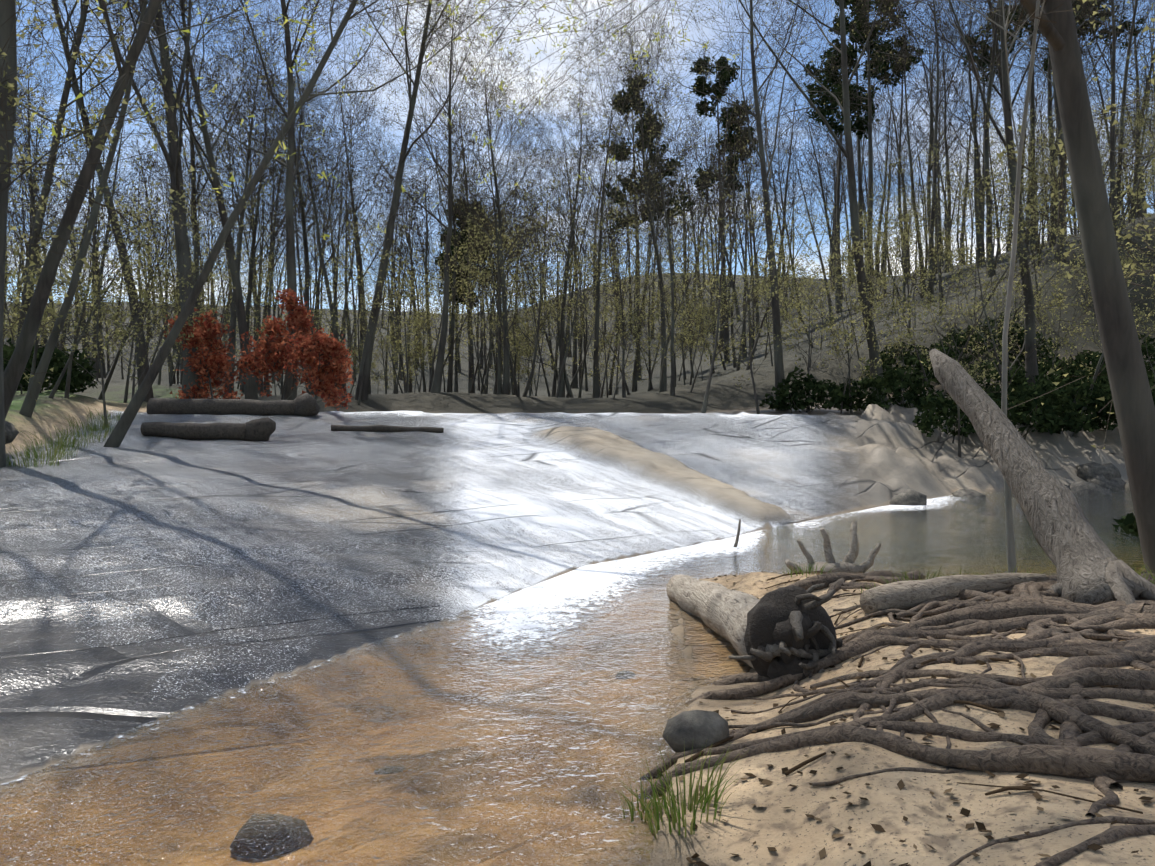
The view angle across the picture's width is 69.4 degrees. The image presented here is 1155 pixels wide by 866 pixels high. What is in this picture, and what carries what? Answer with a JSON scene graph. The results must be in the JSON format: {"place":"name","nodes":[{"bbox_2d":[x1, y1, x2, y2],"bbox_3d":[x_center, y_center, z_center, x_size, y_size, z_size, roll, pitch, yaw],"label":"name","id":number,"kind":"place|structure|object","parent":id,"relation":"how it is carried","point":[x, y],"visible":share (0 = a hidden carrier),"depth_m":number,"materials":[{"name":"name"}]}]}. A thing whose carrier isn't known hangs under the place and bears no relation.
{"place":"outdoors","nodes":[
{"label":"outdoors","id":0,"kind":"place"},
{"bbox_2d":[31,0,738,239],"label":"catkins","id":1,"kind":"object","parent":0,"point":[293,67],"visible":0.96,"depth_m":8.12,"materials":[{"name":"plant"}]},
{"bbox_2d":[0,213,1154,865],"bbox_3d":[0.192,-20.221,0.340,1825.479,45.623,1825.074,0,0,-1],"label":"terrain","id":2,"kind":"structure","parent":0,"point":[146,579],"depth_m":8.43,"materials":[{"name":"beige sand"}]},
{"bbox_2d":[164,288,353,410],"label":"red shrubs","id":3,"kind":"object","parent":2,"relation":"on","point":[333,347],"visible":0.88,"depth_m":29.77,"materials":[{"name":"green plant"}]},
{"bbox_2d":[140,393,443,440],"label":"fallen logs","id":4,"kind":"object","parent":2,"relation":"on","point":[264,429],"visible":0.88,"depth_m":22.35,"materials":[{"name":"wood"}]},
{"bbox_2d":[5,420,1129,858],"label":"boulders","id":5,"kind":"object","parent":2,"relation":"on","point":[691,730],"visible":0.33,"depth_m":4.45,"materials":[{"name":"grey stone"}]},
{"bbox_2d":[0,488,1145,865],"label":"water pool","id":6,"kind":"structure","parent":2,"relation":"on","point":[948,534],"depth_m":6.10,"materials":[{"name":"brown liquid"}]},
{"bbox_2d":[0,0,1154,573],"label":"tree","id":7,"kind":"object","parent":2,"relation":"on","point":[1122,356],"depth_m":40.76,"materials":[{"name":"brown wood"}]},
{"bbox_2d":[3,0,1154,535],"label":"evergreen foliage","id":8,"kind":"object","parent":2,"relation":"on","point":[1053,406],"visible":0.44,"depth_m":32.90,"materials":[{"name":"green plant"}]},
{"bbox_2d":[5,407,1154,839],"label":"grass tufts","id":9,"kind":"object","parent":2,"relation":"on","point":[707,795],"visible":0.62,"depth_m":3.86,"materials":[{"name":"green plant"}]},
{"bbox_2d":[666,574,842,680],"bbox_3d":[1.249,1.461,7.215,0.759,0.789,3.562,0,0,-9],"label":"log with rootwad","id":10,"kind":"object","parent":2,"relation":"on","point":[782,631],"visible":0.88,"depth_m":5.77,"materials":[{"name":"grey wood"}]},
{"bbox_2d":[734,519,881,573],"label":"branches","id":11,"kind":"object","parent":2,"relation":"on","point":[847,565],"visible":0.71,"depth_m":9.10,"materials":[{"name":"wood"}]},
{"bbox_2d":[638,570,1154,865],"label":"exposed roots","id":12,"kind":"object","parent":2,"relation":"on","point":[1062,695],"visible":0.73,"depth_m":4.40,"materials":[{"name":"brown wood"}]},
{"bbox_2d":[666,570,1154,865],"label":"fallen leaves","id":13,"kind":"object","parent":2,"relation":"on","point":[963,811],"visible":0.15,"depth_m":3.87,"materials":[{"name":"brown plant"}]},
{"bbox_2d":[859,573,1049,614],"bbox_3d":[3.084,1.288,6.793,1.852,0.252,0.258,0,0,-22],"label":"fallen log","id":14,"kind":"object","parent":2,"relation":"on","point":[905,595],"visible":0.71,"depth_m":6.61,"materials":[{"name":"grey wood"}]},
{"bbox_2d":[864,0,1074,572],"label":"pale sapling","id":15,"kind":"object","parent":2,"relation":"on","point":[1011,556],"depth_m":7.83,"materials":[{"name":"grey wood"}]},
{"bbox_2d":[929,349,1154,604],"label":"leaning snag","id":16,"kind":"object","parent":2,"relation":"on","point":[1092,568],"visible":0.79,"depth_m":6.84,"materials":[{"name":"grey wood"}]},
{"bbox_2d":[6,0,1154,313],"label":"sky","id":17,"kind":"structure","parent":0,"point":[542,67],"materials":[{"name":"blue"}]}
]}

